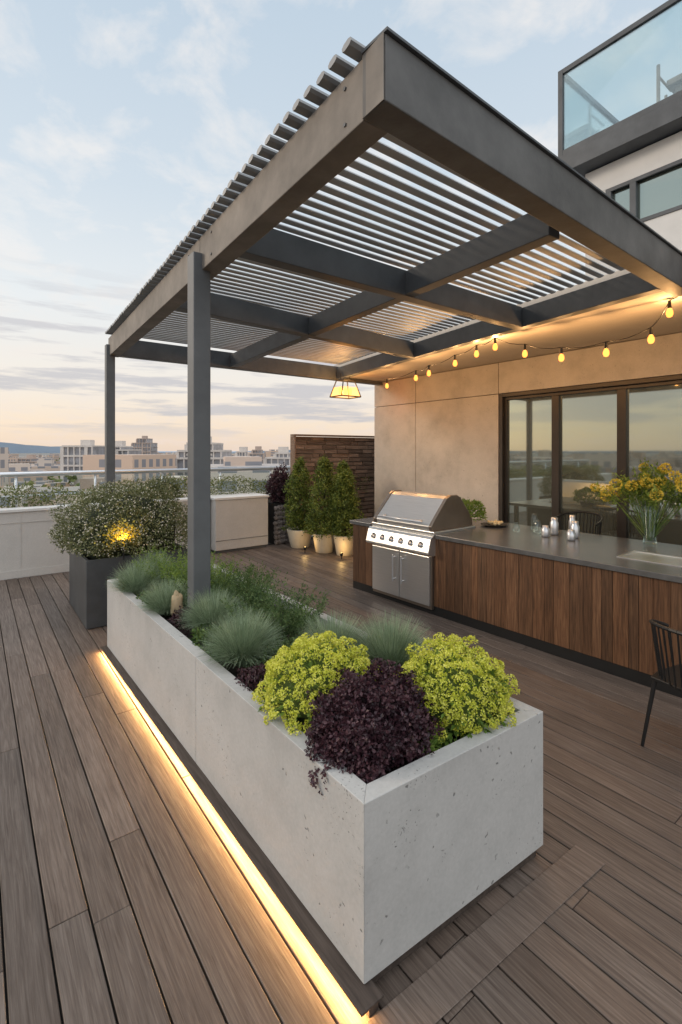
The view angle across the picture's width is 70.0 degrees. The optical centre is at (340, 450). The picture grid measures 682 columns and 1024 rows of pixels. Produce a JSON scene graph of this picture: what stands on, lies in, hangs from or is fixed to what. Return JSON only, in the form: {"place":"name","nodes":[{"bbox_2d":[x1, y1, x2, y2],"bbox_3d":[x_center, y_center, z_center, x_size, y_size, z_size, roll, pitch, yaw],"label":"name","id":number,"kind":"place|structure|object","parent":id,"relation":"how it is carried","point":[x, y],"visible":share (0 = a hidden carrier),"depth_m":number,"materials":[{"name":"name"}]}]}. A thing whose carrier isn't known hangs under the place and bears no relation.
{"place":"outdoors","nodes":[
{"label":"outdoors","id":0,"kind":"place"},
{"bbox_2d":[10,453,234,456],"bbox_3d":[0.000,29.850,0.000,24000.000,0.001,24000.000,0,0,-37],"label":"ground","id":1,"kind":"structure","parent":0,"point":[22,454],"depth_m":5128.14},
{"bbox_2d":[9,459,55,463],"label":"glazing","id":2,"kind":"structure","parent":1,"relation":"on","point":[27,460],"depth_m":240.95,"materials":[{"name":"grey glass"}]},
{"bbox_2d":[9,458,56,463],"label":"slabs and columns","id":3,"kind":"structure","parent":2,"relation":"on","point":[17,461],"depth_m":240.25,"materials":[{"name":"concrete"}]},
{"bbox_2d":[23,458,79,506],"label":"distant city trees","id":4,"kind":"object","parent":1,"relation":"on","point":[70,478],"visible":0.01,"depth_m":136.81,"materials":[{"name":"green plant"}]},
{"bbox_2d":[64,447,104,481],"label":"glazing","id":5,"kind":"structure","parent":1,"relation":"on","point":[98,450],"depth_m":150.50,"materials":[{"name":"grey glass"}]},
{"bbox_2d":[60,445,104,481],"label":"slabs and columns","id":6,"kind":"structure","parent":5,"relation":"attached to","point":[62,456],"depth_m":150.05,"materials":[{"name":"concrete"}]},
{"bbox_2d":[80,440,94,444],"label":"roof plant room","id":7,"kind":"object","parent":6,"relation":"on","point":[87,442],"visible":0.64,"depth_m":155.00,"materials":[{"name":"concrete"}]},
{"bbox_2d":[116,447,140,454],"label":"glazing","id":8,"kind":"structure","parent":1,"relation":"on","point":[131,452],"depth_m":168.02,"materials":[{"name":"grey glass"}]},
{"bbox_2d":[115,441,125,445],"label":"roof plant room","id":9,"kind":"object","parent":8,"relation":"on","point":[120,443],"visible":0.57,"depth_m":170.00,"materials":[{"name":"concrete"}]},
{"bbox_2d":[115,446,141,454],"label":"slabs and columns","id":10,"kind":"structure","parent":8,"relation":"on","point":[118,450],"depth_m":165.45,"materials":[{"name":"concrete"}]},
{"bbox_2d":[0,447,312,535],"bbox_3d":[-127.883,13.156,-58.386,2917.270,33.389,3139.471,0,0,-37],"label":"distant city buildings","id":11,"kind":"structure","parent":1,"relation":"on","point":[166,460],"depth_m":107.24,"materials":[{"name":"beige concrete"}]},
{"bbox_2d":[178,444,231,475],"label":"glazing","id":12,"kind":"structure","parent":1,"relation":"on","point":[217,454],"depth_m":130.95,"materials":[{"name":"glass"}]},
{"bbox_2d":[175,442,231,475],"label":"slabs and columns","id":13,"kind":"structure","parent":12,"relation":"on","point":[186,450],"depth_m":130.45,"materials":[{"name":"concrete"}]},
{"bbox_2d":[267,454,289,464],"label":"glazing","id":14,"kind":"structure","parent":1,"relation":"on","point":[274,461],"depth_m":150.50,"materials":[{"name":"grey glass"}]},
{"bbox_2d":[263,452,289,464],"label":"slabs and columns","id":15,"kind":"structure","parent":14,"relation":"on","point":[274,457],"depth_m":150.05,"materials":[{"name":"concrete"}]},
{"bbox_2d":[278,447,288,451],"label":"roof plant room","id":16,"kind":"object","parent":14,"relation":"on","point":[283,449],"visible":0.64,"depth_m":155.00,"materials":[{"name":"concrete"}]},
{"bbox_2d":[0,442,289,452],"bbox_3d":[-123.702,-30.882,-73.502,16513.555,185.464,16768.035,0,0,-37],"label":"hills","id":17,"kind":"structure","parent":0,"point":[17,448],"depth_m":5906.47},
{"bbox_2d":[133,439,156,453],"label":"glazing","id":18,"kind":"structure","parent":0,"point":[145,441],"depth_m":330.95,"materials":[{"name":"grey glass"}]},
{"bbox_2d":[131,438,157,453],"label":"slabs and columns","id":19,"kind":"structure","parent":18,"relation":"attached to","point":[142,447],"depth_m":330.05,"materials":[{"name":"concrete"}]},
{"bbox_2d":[0,536,312,1023],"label":"roof slab","id":20,"kind":"structure","parent":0,"point":[5,988],"depth_m":1.98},
{"bbox_2d":[0,501,187,580],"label":"wall","id":21,"kind":"structure","parent":20,"relation":"on","point":[37,549],"depth_m":7.17,"materials":[{"name":"concrete"}]},
{"bbox_2d":[0,510,183,579],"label":"skirting","id":22,"kind":"object","parent":21,"relation":"attached to","point":[20,573],"visible":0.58,"depth_m":7.16,"materials":[{"name":"concrete"}]},
{"bbox_2d":[0,497,187,512],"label":"coping","id":23,"kind":"object","parent":21,"relation":"on","point":[23,509],"depth_m":7.26,"materials":[{"name":"grey concrete"}]},
{"bbox_2d":[290,434,373,531],"bbox_3d":[-0.016,0.750,11.096,2.540,2.200,0.180,0,0,-37],"label":"timber screen","id":24,"kind":"object","parent":20,"relation":"on","point":[356,455],"visible":0.37,"depth_m":11.13,"materials":[{"name":"brown wood"}]},
{"bbox_2d":[0,539,681,1023],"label":"wooden deck","id":25,"kind":"structure","parent":20,"relation":"on","point":[212,925],"depth_m":2.18,"materials":[{"name":"brown wood"}]},
{"bbox_2d":[69,542,187,628],"bbox_3d":[-2.526,1.488,5.769,1.070,0.705,1.110,0,0,-37],"label":"square planter","id":26,"kind":"object","parent":25,"relation":"on","point":[88,577],"visible":0.42,"depth_m":5.12,"materials":[{"name":"metal"}]},
{"bbox_2d":[47,476,187,559],"bbox_3d":[-2.512,0.849,5.761,1.716,1.074,1.574,0,0,-37],"label":"flowering shrub","id":27,"kind":"object","parent":26,"relation":"in","point":[111,522],"visible":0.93,"depth_m":5.34,"materials":[{"name":"green plant"}]},
{"bbox_2d":[211,493,268,552],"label":"parapet wall","id":28,"kind":"structure","parent":25,"relation":"on","point":[239,521],"depth_m":9.00,"materials":[{"name":"concrete"}]},
{"bbox_2d":[100,646,383,1017],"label":"planter plinth","id":29,"kind":"structure","parent":25,"relation":"on","point":[366,998],"depth_m":2.04,"materials":[{"name":"brown wood"}]},
{"bbox_2d":[268,502,298,544],"bbox_3d":[-1.166,1.456,9.843,0.598,0.812,0.391,0,0,-37],"label":"stone planter","id":30,"kind":"object","parent":25,"relation":"on","point":[277,535],"visible":0.53,"depth_m":9.65,"materials":[{"name":"grey stone"}]},
{"bbox_2d":[265,462,291,502],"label":"burgundy shrub","id":31,"kind":"object","parent":30,"relation":"in","point":[276,481],"visible":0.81,"depth_m":9.73,"materials":[{"name":"purple plant"}]},
{"bbox_2d":[287,527,311,548],"bbox_3d":[-0.791,1.675,9.369,0.500,0.350,0.500,0,0,-37],"label":"plant pot","id":32,"kind":"object","parent":25,"relation":"on","point":[297,540],"visible":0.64,"depth_m":9.19,"materials":[{"name":"ceramic"}]},
{"bbox_2d":[280,456,319,535],"bbox_3d":[-0.785,0.865,9.361,0.837,1.529,0.778,0,0,-37],"label":"potted evergreen","id":33,"kind":"object","parent":32,"relation":"in","point":[295,479],"visible":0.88,"depth_m":9.27,"materials":[{"name":"green plant"}]},
{"bbox_2d":[313,532,334,553],"bbox_3d":[-0.307,1.675,8.895,0.430,0.350,0.430,0,0,-37],"label":"plant pot","id":34,"kind":"object","parent":25,"relation":"on","point":[324,544],"visible":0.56,"depth_m":8.74,"materials":[{"name":"ceramic"}]},
{"bbox_2d":[303,454,343,540],"bbox_3d":[-0.303,0.833,8.869,0.814,1.552,0.814,0,0,-37],"label":"potted evergreen","id":35,"kind":"object","parent":34,"relation":"in","point":[325,467],"visible":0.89,"depth_m":8.79,"materials":[{"name":"green plant"}]},
{"bbox_2d":[107,564,542,983],"bbox_3d":[-0.615,1.520,3.350,1.090,0.660,3.655,0,0,-37],"label":"concrete planter","id":36,"kind":"object","parent":25,"relation":"on","point":[382,876],"visible":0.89,"depth_m":1.97,"materials":[{"name":"concrete"}]},
{"bbox_2d":[106,557,164,595],"bbox_3d":[-1.760,1.079,4.186,0.532,0.324,0.534,0,0,-37],"label":"blue fescue","id":37,"kind":"object","parent":36,"relation":"on","point":[135,583],"visible":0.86,"depth_m":4.12,"materials":[{"name":"plant"}]},
{"bbox_2d":[135,590,160,615],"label":"groundcover plants","id":38,"kind":"object","parent":36,"relation":"in","point":[143,595],"visible":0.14,"depth_m":3.91,"materials":[{"name":"green plant"}]},
{"bbox_2d":[122,549,176,579],"bbox_3d":[-1.734,1.058,4.480,0.525,0.326,0.533,0,0,-37],"label":"blue fescue","id":39,"kind":"object","parent":36,"relation":"on","point":[160,560],"visible":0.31,"depth_m":4.46,"materials":[{"name":"plant"}]},
{"bbox_2d":[132,540,187,586],"bbox_3d":[-1.570,1.040,4.468,0.656,0.423,0.685,0,0,-22],"label":"rosemary bush","id":40,"kind":"object","parent":36,"relation":"on","point":[164,569],"visible":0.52,"depth_m":4.36,"materials":[{"name":"green plant"}]},
{"bbox_2d":[135,577,187,615],"bbox_3d":[-1.320,1.096,3.689,0.486,0.290,0.482,0,0,-37],"label":"blue fescue","id":41,"kind":"object","parent":36,"relation":"on","point":[161,605],"visible":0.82,"depth_m":3.63,"materials":[{"name":"plant"}]},
{"bbox_2d":[170,590,182,622],"bbox_3d":[-1.213,1.164,3.598,0.093,0.268,0.091,0,0,-37],"label":"standing stone","id":42,"kind":"object","parent":36,"relation":"on","point":[176,603],"visible":0.66,"depth_m":3.57,"materials":[{"name":"beige stone"}]},
{"bbox_2d":[167,605,198,635],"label":"groundcover plants","id":43,"kind":"object","parent":36,"relation":"in","point":[173,617],"visible":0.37,"depth_m":3.41,"materials":[{"name":"green plant"}]},
{"bbox_2d":[153,579,214,616],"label":"groundcover plants","id":44,"kind":"object","parent":36,"relation":"in","point":[182,587],"visible":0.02,"depth_m":4.02,"materials":[{"name":"green plant"}]},
{"bbox_2d":[175,557,217,578],"bbox_3d":[-1.391,1.131,4.663,0.522,0.321,0.518,0,0,-37],"label":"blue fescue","id":45,"kind":"object","parent":36,"relation":"on","point":[187,567],"visible":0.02,"depth_m":4.67,"materials":[{"name":"plant"}]},
{"bbox_2d":[158,550,245,594],"bbox_3d":[-1.163,1.055,4.120,0.728,0.392,0.709,0,0,-37],"label":"rosemary bush","id":46,"kind":"object","parent":36,"relation":"on","point":[176,574],"visible":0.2,"depth_m":4.10,"materials":[{"name":"green plant"}]},
{"bbox_2d":[170,565,242,606],"bbox_3d":[-1.028,1.072,3.761,0.566,0.350,0.515,0,0,-37],"label":"rosemary bush","id":47,"kind":"object","parent":36,"relation":"on","point":[217,579],"visible":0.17,"depth_m":3.75,"materials":[{"name":"green plant"}]},
{"bbox_2d":[188,622,227,661],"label":"groundcover plants","id":48,"kind":"object","parent":36,"relation":"in","point":[195,639],"visible":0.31,"depth_m":3.05,"materials":[{"name":"green plant"}]},
{"bbox_2d":[174,587,247,631],"bbox_3d":[-0.866,1.079,3.318,0.513,0.304,0.512,0,0,-37],"label":"blue fescue","id":49,"kind":"object","parent":36,"relation":"on","point":[204,614],"visible":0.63,"depth_m":3.27,"materials":[{"name":"plant"}]},
{"bbox_2d":[198,602,288,669],"bbox_3d":[-0.562,1.067,2.809,0.545,0.328,0.548,0,0,-37],"label":"blue fescue","id":50,"kind":"object","parent":36,"relation":"on","point":[241,643],"visible":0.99,"depth_m":2.75,"materials":[{"name":"plant"}]},
{"bbox_2d":[215,557,279,595],"bbox_3d":[-0.821,1.093,4.146,0.464,0.342,0.501,0,0,42],"label":"rosemary bush","id":51,"kind":"object","parent":36,"relation":"on","point":[250,571],"visible":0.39,"depth_m":4.16,"materials":[{"name":"green plant"}]},
{"bbox_2d":[210,566,287,616],"bbox_3d":[-0.720,1.085,3.681,0.590,0.346,0.622,0,0,12],"label":"rosemary bush","id":52,"kind":"object","parent":36,"relation":"on","point":[241,591],"visible":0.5,"depth_m":3.71,"materials":[{"name":"green plant"}]},
{"bbox_2d":[234,663,270,700],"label":"groundcover plants","id":53,"kind":"object","parent":36,"relation":"in","point":[249,674],"visible":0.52,"depth_m":2.52,"materials":[{"name":"purple plant"}]},
{"bbox_2d":[245,635,300,679],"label":"groundcover plants","id":54,"kind":"object","parent":36,"relation":"in","point":[289,644],"visible":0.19,"depth_m":2.77,"materials":[{"name":"green plant"}]},
{"bbox_2d":[147,583,401,771],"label":"bark mulch","id":55,"kind":"object","parent":36,"relation":"on","point":[245,666],"visible":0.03,"depth_m":3.01,"materials":[{"name":"brown wood"}]},
{"bbox_2d":[219,578,330,641],"bbox_3d":[-0.412,1.066,3.240,0.686,0.375,0.716,0,0,26],"label":"rosemary bush","id":56,"kind":"object","parent":36,"relation":"on","point":[299,621],"visible":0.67,"depth_m":3.19,"materials":[{"name":"green plant"}]},
{"bbox_2d":[251,631,381,735],"bbox_3d":[-0.096,1.104,2.354,0.679,0.445,0.650,0,0,-37],"label":"chartreuse sedum","id":57,"kind":"object","parent":36,"relation":"in","point":[312,663],"visible":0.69,"depth_m":2.22,"materials":[{"name":"green plant"}]},
{"bbox_2d":[293,609,368,651],"bbox_3d":[-0.045,1.083,2.823,0.522,0.317,0.521,0,0,-37],"label":"blue fescue","id":58,"kind":"object","parent":36,"relation":"on","point":[339,631],"visible":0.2,"depth_m":2.87,"materials":[{"name":"plant"}]},
{"bbox_2d":[302,658,444,794],"bbox_3d":[0.106,1.146,2.059,0.633,0.464,0.574,0,0,-37],"label":"burgundy heuchera","id":59,"kind":"object","parent":36,"relation":"on","point":[367,728],"visible":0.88,"depth_m":1.92,"materials":[{"name":"purple plant"}]},
{"bbox_2d":[345,608,434,672],"bbox_3d":[0.272,1.061,2.692,0.557,0.340,0.570,0,0,-37],"label":"blue fescue","id":60,"kind":"object","parent":36,"relation":"on","point":[386,644],"visible":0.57,"depth_m":2.67,"materials":[{"name":"plant"}]},
{"bbox_2d":[406,724,443,759],"bbox_3d":[0.347,1.195,2.026,0.211,0.132,0.163,0,0,-37],"label":"leafy groundcover","id":61,"kind":"object","parent":36,"relation":"on","point":[436,743],"visible":0.26,"depth_m":2.00,"materials":[{"name":"green plant"}]},
{"bbox_2d":[427,702,452,746],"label":"leafy groundcover","id":62,"kind":"object","parent":36,"relation":"on","point":[446,729],"visible":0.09,"depth_m":2.10,"materials":[{"name":"green plant"}]},
{"bbox_2d":[396,632,519,746],"bbox_3d":[0.508,1.113,2.268,0.626,0.468,0.582,0,0,-37],"label":"chartreuse sedum","id":63,"kind":"object","parent":36,"relation":"in","point":[460,691],"visible":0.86,"depth_m":2.13,"materials":[{"name":"green plant"}]},
{"bbox_2d":[333,535,352,556],"bbox_3d":[0.072,1.670,8.642,0.420,0.360,0.420,0,0,-37],"label":"plant pot","id":64,"kind":"object","parent":25,"relation":"on","point":[344,544],"visible":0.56,"depth_m":8.48,"materials":[{"name":"ceramic"}]},
{"bbox_2d":[325,469,363,540],"bbox_3d":[0.086,0.944,8.647,0.734,1.261,0.734,0,0,28],"label":"potted evergreen","id":65,"kind":"object","parent":64,"relation":"in","point":[344,484],"visible":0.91,"depth_m":8.55,"materials":[{"name":"green plant"}]},
{"bbox_2d":[105,26,681,627],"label":"pergola","id":66,"kind":"object","parent":25,"relation":"on","point":[397,90],"visible":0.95,"depth_m":3.48,"materials":[{"name":"metal"}]},
{"bbox_2d":[330,373,360,398],"bbox_3d":[0.076,-1.140,8.520,0.441,0.421,0.361,0,0,-37],"label":"hanging lantern","id":67,"kind":"object","parent":66,"relation":"hanging from","point":[343,381],"visible":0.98,"depth_m":8.51,"materials":[{"name":"yellow metal"}]},
{"bbox_2d":[382,394,495,406],"bbox_3d":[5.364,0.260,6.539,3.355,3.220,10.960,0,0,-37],"label":"wall seam","id":68,"kind":"object","parent":25,"relation":"on","point":[439,400],"visible":0.12,"depth_m":8.42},
{"bbox_2d":[334,250,681,381],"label":"canopy roof","id":69,"kind":"structure","parent":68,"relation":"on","point":[626,319],"depth_m":5.84,"materials":[{"name":"beige paint"}]},
{"bbox_2d":[364,297,676,383],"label":"string lights","id":70,"kind":"object","parent":69,"relation":"hanging from","point":[669,306],"visible":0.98,"depth_m":5.19,"materials":[{"name":"black plastic"}]},
{"bbox_3d":[4.407,-1.635,5.777,4.600,0.030,10.700,0,0,-37],"label":"roof membrane","id":71,"kind":"object","parent":69,"relation":"on","visible":0},
{"bbox_2d":[585,131,681,281],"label":"walls","id":72,"kind":"structure","parent":71,"relation":"on","point":[656,155],"depth_m":7.21,"materials":[{"name":"white paint"}]},
{"bbox_2d":[558,0,681,221],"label":"frames","id":73,"kind":"structure","parent":72,"relation":"on","point":[648,126],"depth_m":7.32,"materials":[{"name":"grey metal"}]},
{"bbox_2d":[563,0,681,148],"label":"balcony glass","id":74,"kind":"object","parent":73,"relation":"on","point":[587,81],"visible":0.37,"depth_m":7.71,"materials":[{"name":"clear glass"}]},
{"bbox_2d":[656,64,681,102],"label":"roof chimney","id":75,"kind":"object","parent":73,"relation":"on","point":[673,85],"visible":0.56,"depth_m":8.87,"materials":[{"name":"metal"}]},
{"bbox_2d":[613,164,681,218],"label":"windows","id":76,"kind":"structure","parent":72,"relation":"attached to","point":[660,192],"depth_m":7.20,"materials":[{"name":"clear glass"}]},
{"bbox_2d":[365,845,604,1023],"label":"deck border","id":77,"kind":"object","parent":25,"relation":"on","point":[441,988],"visible":1,"depth_m":1.81,"materials":[{"name":"brown wood"}]},
{"bbox_2d":[350,517,681,697],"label":"outdoor kitchen","id":78,"kind":"object","parent":25,"relation":"on","point":[597,601],"visible":0.69,"depth_m":4.46,"materials":[{"name":"brown wood"}]},
{"bbox_2d":[366,490,474,609],"bbox_3d":[0.975,1.157,6.058,0.914,1.266,1.059,0,0,-37],"label":"barbecue grill","id":79,"kind":"object","parent":78,"relation":"on","point":[405,529],"visible":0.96,"depth_m":5.78,"materials":[{"name":"silver metal"}]},
{"bbox_2d":[372,545,429,605],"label":"doors","id":80,"kind":"structure","parent":79,"relation":"in","point":[415,587],"depth_m":5.78,"materials":[{"name":"silver metal"}]},
{"bbox_2d":[480,522,507,526],"bbox_3d":[1.902,0.925,6.058,0.330,0.022,0.330,0,0,-37],"label":"serving plate","id":81,"kind":"object","parent":78,"relation":"on","point":[492,525],"visible":0.81,"depth_m":6.01,"materials":[{"name":"black metal"}]},
{"bbox_2d":[487,520,502,525],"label":"appetizers","id":82,"kind":"object","parent":81,"relation":"on","point":[495,522],"visible":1,"depth_m":6.03,"materials":[{"name":"beige food"}]},
{"bbox_2d":[541,525,549,536],"bbox_3d":[2.229,0.876,5.306,0.084,0.120,0.084,0,0,-37],"label":"spice jar","id":83,"kind":"object","parent":78,"relation":"on","point":[545,530],"visible":1,"depth_m":5.28,"materials":[{"name":"metal"}]},
{"bbox_2d":[550,517,558,534],"bbox_3d":[2.377,0.842,5.426,0.090,0.190,0.090,0,0,-37],"label":"spice jar","id":84,"kind":"object","parent":78,"relation":"on","point":[554,526],"visible":0.98,"depth_m":5.39,"materials":[{"name":"metal"}]},
{"bbox_2d":[567,529,575,540],"bbox_3d":[2.406,0.881,5.089,0.084,0.110,0.084,0,0,-37],"label":"spice jar","id":85,"kind":"object","parent":78,"relation":"on","point":[571,534],"visible":1,"depth_m":5.06,"materials":[{"name":"metal"}]},
{"bbox_2d":[569,515,575,528],"bbox_3d":[2.566,0.827,5.399,0.076,0.220,0.076,0,0,-37],"label":"spice jar","id":86,"kind":"object","parent":78,"relation":"on","point":[572,518],"visible":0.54,"depth_m":5.38,"materials":[{"name":"metal"}]},
{"bbox_2d":[570,521,579,537],"bbox_3d":[2.513,0.847,5.227,0.090,0.180,0.090,0,0,-37],"label":"spice jar","id":87,"kind":"object","parent":78,"relation":"on","point":[575,526],"visible":0.74,"depth_m":5.19,"materials":[{"name":"metal"}]},
{"bbox_2d":[590,457,681,540],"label":"flower vase","id":88,"kind":"object","parent":78,"relation":"on","point":[651,489],"visible":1,"depth_m":4.84,"materials":[{"name":"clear glass"}]},
{"bbox_2d":[556,511,602,534],"bbox_3d":[2.946,1.314,6.064,0.552,1.074,0.575,0,0,-37],"label":"dining chair","id":89,"kind":"object","parent":25,"relation":"on","point":[599,524],"visible":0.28,"depth_m":6.21,"materials":[{"name":"black metal"}]},
{"bbox_2d":[640,619,681,746],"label":"dining chair","id":90,"kind":"object","parent":25,"relation":"on","point":[670,677],"visible":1,"depth_m":2.99,"materials":[{"name":"black metal"}]},
{"bbox_2d":[250,450,265,463],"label":"glazing","id":91,"kind":"structure","parent":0,"point":[260,455],"depth_m":260.50,"materials":[{"name":"grey glass"}]},
{"bbox_2d":[248,450,265,459],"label":"slabs and columns","id":92,"kind":"structure","parent":91,"relation":"on","point":[252,453],"depth_m":260.05,"materials":[{"name":"concrete"}]},
{"bbox_2d":[0,0,681,450],"label":"sky","id":93,"kind":"structure","parent":0,"point":[122,122],"materials":[{"name":"blue"}]},
{"bbox_2d":[374,332,681,520],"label":"wall panels","id":94,"kind":"object","parent":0,"point":[443,446],"visible":0.79,"depth_m":8.02,"materials":[{"name":"beige concrete"}]},
{"bbox_2d":[499,374,681,537],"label":"window frames","id":95,"kind":"structure","parent":94,"relation":"in","point":[622,387],"depth_m":6.84,"materials":[{"name":"brown metal"}]},
{"bbox_2d":[508,384,681,544],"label":"window panes","id":96,"kind":"object","parent":95,"relation":"in","point":[588,439],"visible":0.6,"depth_m":6.54,"materials":[{"name":"clear glass"}]},
{"bbox_3d":[-4.769,1.200,7.965,14.000,0.500,0.540,0,0,-37],"label":"roof edge planter","id":97,"kind":"object","parent":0,"visible":0},
{"bbox_2d":[0,466,289,507],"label":"glass railing","id":98,"kind":"object","parent":97,"relation":"on","point":[16,475],"visible":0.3,"depth_m":8.64,"materials":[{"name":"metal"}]},
{"bbox_2d":[143,473,184,498],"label":"rooftop shrub","id":99,"kind":"object","parent":97,"relation":"on","point":[163,479],"visible":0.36,"depth_m":8.83,"materials":[{"name":"green plant"}]},
{"bbox_2d":[0,474,368,507],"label":"rooftop hedge","id":100,"kind":"object","parent":97,"relation":"on","point":[222,484],"visible":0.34,"depth_m":7.99,"materials":[{"name":"green plant"}]},
{"bbox_3d":[1.549,0.901,6.222,0.220,0.075,0.220,0,0,-37],"label":"herb bowl","id":101,"kind":"object","parent":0,"visible":0},
{"bbox_2d":[460,497,487,521],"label":"herb plant","id":102,"kind":"object","parent":101,"relation":"in","point":[471,507],"visible":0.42,"depth_m":6.07,"materials":[{"name":"green plant"}]},
{"bbox_3d":[0.042,1.680,9.560,0.420,0.340,0.420,0,0,-37],"label":"plant pot","id":103,"kind":"object","parent":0,"visible":0},
{"bbox_2d":[327,460,366,529],"bbox_3d":[0.037,0.893,9.540,0.848,1.461,0.859,0,0,14],"label":"potted evergreen","id":104,"kind":"object","parent":103,"relation":"in","point":[343,465],"visible":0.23,"depth_m":9.51,"materials":[{"name":"green plant"}]},
{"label":"glazing","id":105,"kind":"object","parent":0,"visible":0},
{"bbox_2d":[235,451,246,455],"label":"slabs and columns","id":106,"kind":"structure","parent":105,"relation":"on","point":[236,453],"depth_m":200.50,"materials":[{"name":"concrete"}]},
{"bbox_2d":[239,447,247,455],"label":"roof plant room","id":107,"kind":"object","parent":106,"relation":"on","point":[243,448],"visible":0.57,"depth_m":205.00,"materials":[{"name":"concrete"}]}
]}

